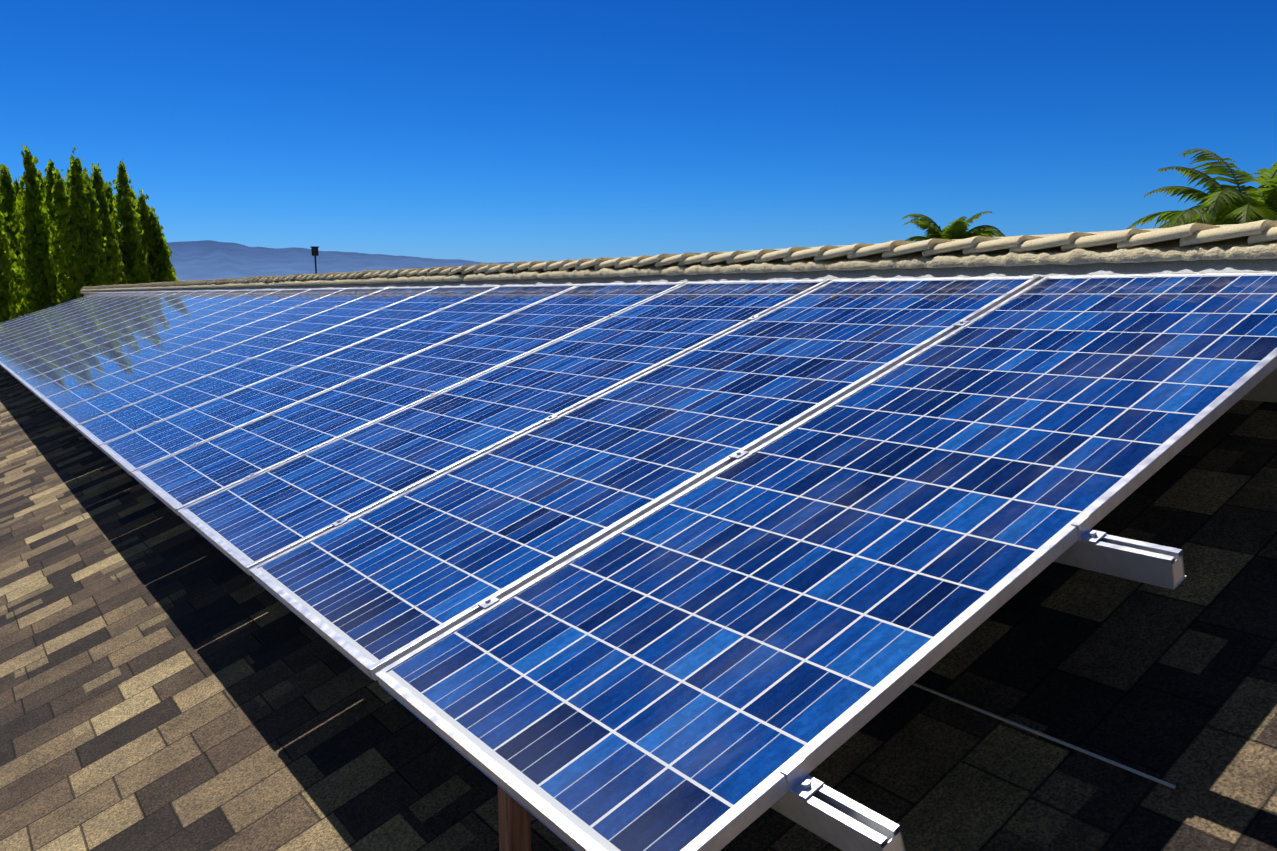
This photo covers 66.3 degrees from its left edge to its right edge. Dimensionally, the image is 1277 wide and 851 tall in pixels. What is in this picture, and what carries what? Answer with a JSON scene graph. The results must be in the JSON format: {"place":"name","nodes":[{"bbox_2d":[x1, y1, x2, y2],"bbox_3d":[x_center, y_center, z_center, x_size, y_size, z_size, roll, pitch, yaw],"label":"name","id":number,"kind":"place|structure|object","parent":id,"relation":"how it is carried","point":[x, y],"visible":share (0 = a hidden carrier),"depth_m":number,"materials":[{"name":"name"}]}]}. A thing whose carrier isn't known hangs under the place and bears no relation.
{"place":"outdoors","nodes":[
{"label":"outdoors","id":0,"kind":"place"},
{"bbox_2d":[167,240,515,280],"bbox_3d":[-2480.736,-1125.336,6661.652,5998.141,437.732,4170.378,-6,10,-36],"label":"mountain terrain","id":1,"kind":"structure","parent":0,"point":[204,260],"depth_m":7496.88,"materials":[{"name":"blue"}]},
{"bbox_2d":[0,366,1276,850],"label":"roof","id":2,"kind":"structure","parent":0,"point":[170,680],"depth_m":2.56,"materials":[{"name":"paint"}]},
{"bbox_2d":[0,0,1276,262],"label":"sky","id":3,"kind":"structure","parent":0,"point":[484,131],"materials":[{"name":"blue"}]},
{"label":"ground","id":4,"kind":"structure","parent":0,"visible":0},
{"bbox_2d":[0,195,24,322],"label":"poplar tree","id":5,"kind":"object","parent":4,"relation":"on","point":[9,299],"visible":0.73,"depth_m":57.71,"materials":[{"name":"green plant"}]},
{"bbox_2d":[0,179,26,283],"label":"poplar tree","id":6,"kind":"object","parent":4,"relation":"on","point":[17,189],"visible":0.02,"depth_m":68.70,"materials":[{"name":"green plant"}]},
{"bbox_2d":[0,164,27,318],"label":"poplar tree","id":7,"kind":"object","parent":4,"relation":"on","point":[7,191],"visible":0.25,"depth_m":62.53,"materials":[{"name":"green plant"}]},
{"bbox_2d":[10,142,62,317],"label":"poplar tree","id":8,"kind":"object","parent":4,"relation":"on","point":[33,222],"visible":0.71,"depth_m":59.00,"materials":[{"name":"green plant"}]},
{"bbox_2d":[36,170,46,207],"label":"poplar tree","id":9,"kind":"object","parent":4,"relation":"on","point":[39,175],"visible":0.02,"depth_m":71.09,"materials":[{"name":"green plant"}]},
{"bbox_2d":[43,159,64,298],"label":"poplar tree","id":10,"kind":"object","parent":4,"relation":"on","point":[48,184],"visible":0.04,"depth_m":62.92,"materials":[{"name":"green plant"}]},
{"bbox_2d":[45,146,122,304],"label":"poplar tree","id":11,"kind":"object","parent":4,"relation":"on","point":[79,242],"visible":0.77,"depth_m":59.31,"materials":[{"name":"green plant"}]},
{"bbox_2d":[81,167,89,183],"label":"poplar tree","id":12,"kind":"object","parent":4,"relation":"on","point":[87,177],"depth_m":71.58,"materials":[{"name":"green plant"}]},
{"bbox_2d":[90,162,130,284],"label":"poplar tree","id":13,"kind":"object","parent":4,"relation":"on","point":[99,186],"visible":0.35,"depth_m":62.55,"materials":[{"name":"green plant"}]},
{"bbox_2d":[104,181,123,241],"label":"poplar tree","id":14,"kind":"object","parent":4,"relation":"on","point":[109,192],"visible":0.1,"depth_m":71.53,"materials":[{"name":"green plant"}]},
{"bbox_2d":[126,186,136,213],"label":"poplar tree","id":15,"kind":"object","parent":4,"relation":"on","point":[134,196],"depth_m":73.91,"materials":[{"name":"green plant"}]},
{"bbox_2d":[110,158,154,283],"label":"poplar tree","id":16,"kind":"object","parent":4,"relation":"on","point":[134,256],"visible":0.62,"depth_m":65.81,"materials":[{"name":"green plant"}]},
{"bbox_2d":[134,189,178,281],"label":"poplar tree","id":17,"kind":"object","parent":4,"relation":"on","point":[159,255],"visible":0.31,"depth_m":68.51,"materials":[{"name":"green plant"}]},
{"bbox_2d":[311,246,318,273],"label":"pole floodlight","id":18,"kind":"object","parent":4,"relation":"on","point":[314,250],"visible":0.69,"depth_m":56.10,"materials":[{"name":"grey metal"}]},
{"bbox_2d":[900,211,1005,241],"bbox_3d":[9.062,-2.614,28.507,3.096,7.099,3.119,3,9,23],"label":"palm","id":19,"kind":"object","parent":4,"relation":"on","point":[957,228],"visible":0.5,"depth_m":27.82,"materials":[{"name":"green plant"}]},
{"bbox_2d":[1126,149,1276,229],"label":"palm","id":20,"kind":"object","parent":4,"relation":"on","point":[1222,204],"visible":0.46,"depth_m":17.23,"materials":[{"name":"green plant"}]},
{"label":"house walls","id":21,"kind":"object","parent":4,"relation":"on","visible":0},
{"bbox_3d":[-6.053,-0.144,10.498,5.280,0.170,31.960,-28,22,-31],"label":"roof","id":22,"kind":"object","parent":21,"relation":"on","visible":0},
{"bbox_2d":[497,785,530,850],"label":"wooden post","id":23,"kind":"object","parent":22,"relation":"on","point":[514,825],"depth_m":1.69,"materials":[{"name":"brown wood"}]},
{"bbox_2d":[83,278,1276,402],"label":"ridge curb","id":24,"kind":"structure","parent":22,"relation":"on","point":[1264,389],"depth_m":3.09,"materials":[{"name":"paint"}]},
{"bbox_2d":[81,258,1276,292],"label":"ridge flashing","id":25,"kind":"object","parent":24,"relation":"attached to","point":[1221,265],"visible":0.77,"depth_m":4.06,"materials":[{"name":"grey metal"}]},
{"bbox_2d":[80,242,1276,290],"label":"ridge mortar","id":26,"kind":"object","parent":25,"relation":"on","point":[1078,256],"visible":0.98,"depth_m":4.06,"materials":[{"name":"beige concrete"}]},
{"bbox_2d":[102,224,1276,288],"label":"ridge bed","id":27,"kind":"object","parent":24,"relation":"on","point":[1171,244],"depth_m":3.71,"materials":[{"name":"beige concrete"}]},
{"bbox_2d":[82,219,1276,288],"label":"roof ridge tiles","id":28,"kind":"object","parent":27,"relation":"on","point":[1260,231],"visible":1,"depth_m":4.21,"materials":[{"name":"ceramic"}]},
{"bbox_2d":[912,683,1175,788],"bbox_3d":[0.756,0.625,2.126,0.007,0.008,0.800,-6,10,-35],"label":"electrical conduit","id":29,"kind":"object","parent":22,"relation":"on","point":[1055,740],"visible":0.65,"depth_m":2.00,"materials":[{"name":"metal"}]},
{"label":"rack standoffs","id":30,"kind":"object","parent":22,"relation":"on","visible":0},
{"bbox_2d":[771,785,905,850],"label":"rack rail","id":31,"kind":"object","parent":30,"relation":"on","point":[842,822],"visible":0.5,"depth_m":1.42,"materials":[{"name":"metal"}]},
{"bbox_2d":[1053,534,1186,589],"bbox_3d":[-6.179,-1.028,11.488,0.048,0.062,24.271,-28,22,-31],"label":"rack rail","id":32,"kind":"object","parent":30,"relation":"attached to","point":[1145,562],"visible":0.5,"depth_m":1.83,"materials":[{"name":"metal"}]},
{"bbox_2d":[0,292,102,324],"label":"solar panel","id":33,"kind":"object","parent":32,"relation":"on","point":[46,309],"visible":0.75,"depth_m":20.97,"materials":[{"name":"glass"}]},
{"bbox_2d":[0,292,109,327],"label":"solar panel","id":34,"kind":"object","parent":32,"relation":"on","point":[50,310],"visible":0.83,"depth_m":20.16,"materials":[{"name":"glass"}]},
{"bbox_2d":[0,292,116,329],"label":"solar panel","id":35,"kind":"object","parent":32,"relation":"on","point":[51,312],"visible":0.67,"depth_m":19.34,"materials":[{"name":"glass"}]},
{"bbox_2d":[0,292,124,332],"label":"solar panel","id":36,"kind":"object","parent":32,"relation":"on","point":[58,312],"visible":0.71,"depth_m":18.51,"materials":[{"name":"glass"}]},
{"bbox_2d":[0,292,133,335],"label":"solar panel","id":37,"kind":"object","parent":32,"relation":"on","point":[62,314],"visible":0.75,"depth_m":17.69,"materials":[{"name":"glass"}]},
{"bbox_2d":[0,292,143,338],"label":"solar panel","id":38,"kind":"object","parent":32,"relation":"on","point":[66,316],"visible":0.67,"depth_m":16.87,"materials":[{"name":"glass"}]},
{"bbox_2d":[0,292,153,342],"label":"solar panel","id":39,"kind":"object","parent":32,"relation":"on","point":[72,317],"visible":0.71,"depth_m":16.04,"materials":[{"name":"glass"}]},
{"bbox_2d":[0,291,168,346],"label":"solar panel","id":40,"kind":"object","parent":32,"relation":"on","point":[72,321],"visible":0.69,"depth_m":15.24,"materials":[{"name":"glass"}]},
{"bbox_2d":[0,291,181,351],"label":"solar panel","id":41,"kind":"object","parent":32,"relation":"on","point":[73,325],"visible":0.77,"depth_m":14.41,"materials":[{"name":"glass"}]},
{"bbox_2d":[0,291,196,356],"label":"solar panel","id":42,"kind":"object","parent":32,"relation":"on","point":[86,325],"visible":0.71,"depth_m":13.59,"materials":[{"name":"glass"}]},
{"bbox_2d":[0,290,215,365],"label":"solar panel","id":43,"kind":"object","parent":32,"relation":"on","point":[9,357],"visible":0.65,"depth_m":12.75,"materials":[{"name":"glass"}]},
{"bbox_2d":[0,290,233,370],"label":"solar panel","id":44,"kind":"object","parent":32,"relation":"on","point":[90,336],"visible":0.75,"depth_m":11.94,"materials":[{"name":"glass"}]},
{"bbox_2d":[6,290,254,376],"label":"solar panel","id":45,"kind":"object","parent":32,"relation":"on","point":[21,367],"visible":0.77,"depth_m":11.13,"materials":[{"name":"glass"}]},
{"bbox_2d":[13,289,282,382],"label":"solar panel","id":46,"kind":"object","parent":32,"relation":"on","point":[116,343],"visible":0.75,"depth_m":10.33,"materials":[{"name":"glass"}]},
{"bbox_2d":[21,289,310,391],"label":"solar panel","id":47,"kind":"object","parent":32,"relation":"on","point":[116,353],"visible":0.83,"depth_m":9.52,"materials":[{"name":"glass"}]},
{"bbox_2d":[31,288,346,401],"bbox_3d":[-3.993,-0.782,8.794,2.643,0.030,0.976,-28,22,-31],"label":"solar panel","id":48,"kind":"object","parent":32,"relation":"on","point":[42,392],"visible":0.77,"depth_m":8.71,"materials":[{"name":"glass"}]},
{"bbox_2d":[43,287,388,413],"bbox_3d":[-3.403,-0.675,7.993,2.643,0.030,0.976,-28,22,-31],"label":"solar panel","id":49,"kind":"object","parent":32,"relation":"on","point":[105,384],"visible":0.85,"depth_m":7.90,"materials":[{"name":"glass"}]},
{"bbox_2d":[57,286,438,429],"bbox_3d":[-2.813,-0.569,7.193,2.643,0.030,0.976,-28,22,-31],"label":"solar panel","id":50,"kind":"object","parent":32,"relation":"on","point":[75,415],"visible":0.77,"depth_m":7.08,"materials":[{"name":"glass"}]},
{"bbox_2d":[76,285,501,449],"bbox_3d":[-2.223,-0.463,6.393,2.643,0.030,0.976,-28,22,-31],"label":"solar panel","id":51,"kind":"object","parent":32,"relation":"on","point":[111,426],"visible":0.85,"depth_m":6.27,"materials":[{"name":"glass"}]},
{"bbox_2d":[100,284,580,476],"bbox_3d":[-1.632,-0.357,5.592,2.643,0.030,0.976,-28,22,-31],"label":"solar panel","id":52,"kind":"object","parent":32,"relation":"on","point":[130,453],"visible":0.85,"depth_m":5.45,"materials":[{"name":"glass"}]},
{"bbox_2d":[132,282,685,515],"bbox_3d":[-1.042,-0.251,4.792,2.643,0.030,0.976,-28,22,-31],"label":"solar panel","id":53,"kind":"object","parent":32,"relation":"on","point":[174,483],"visible":0.94,"depth_m":4.62,"materials":[{"name":"glass"}]},
{"bbox_2d":[178,279,829,575],"bbox_3d":[-0.452,-0.144,3.992,2.643,0.030,0.976,-28,22,-31],"label":"solar panel","id":54,"kind":"object","parent":32,"relation":"on","point":[245,526],"visible":0.88,"depth_m":3.79,"materials":[{"name":"glass"}]},
{"bbox_2d":[2,300,1105,799],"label":"panel clamps","id":55,"kind":"object","parent":32,"relation":"on","point":[802,784],"visible":0.88,"depth_m":1.88,"materials":[{"name":"metal"}]},
{"bbox_2d":[249,276,1040,680],"bbox_3d":[0.138,-0.038,3.192,2.643,0.030,0.976,-28,22,-31],"label":"solar panel","id":56,"kind":"object","parent":32,"relation":"on","point":[377,588],"visible":0.92,"depth_m":2.94,"materials":[{"name":"glass"}]},
{"bbox_2d":[375,271,1276,850],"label":"solar panel","id":57,"kind":"object","parent":32,"relation":"on","point":[699,665],"visible":0.98,"depth_m":2.05,"materials":[{"name":"glass"}]}
]}

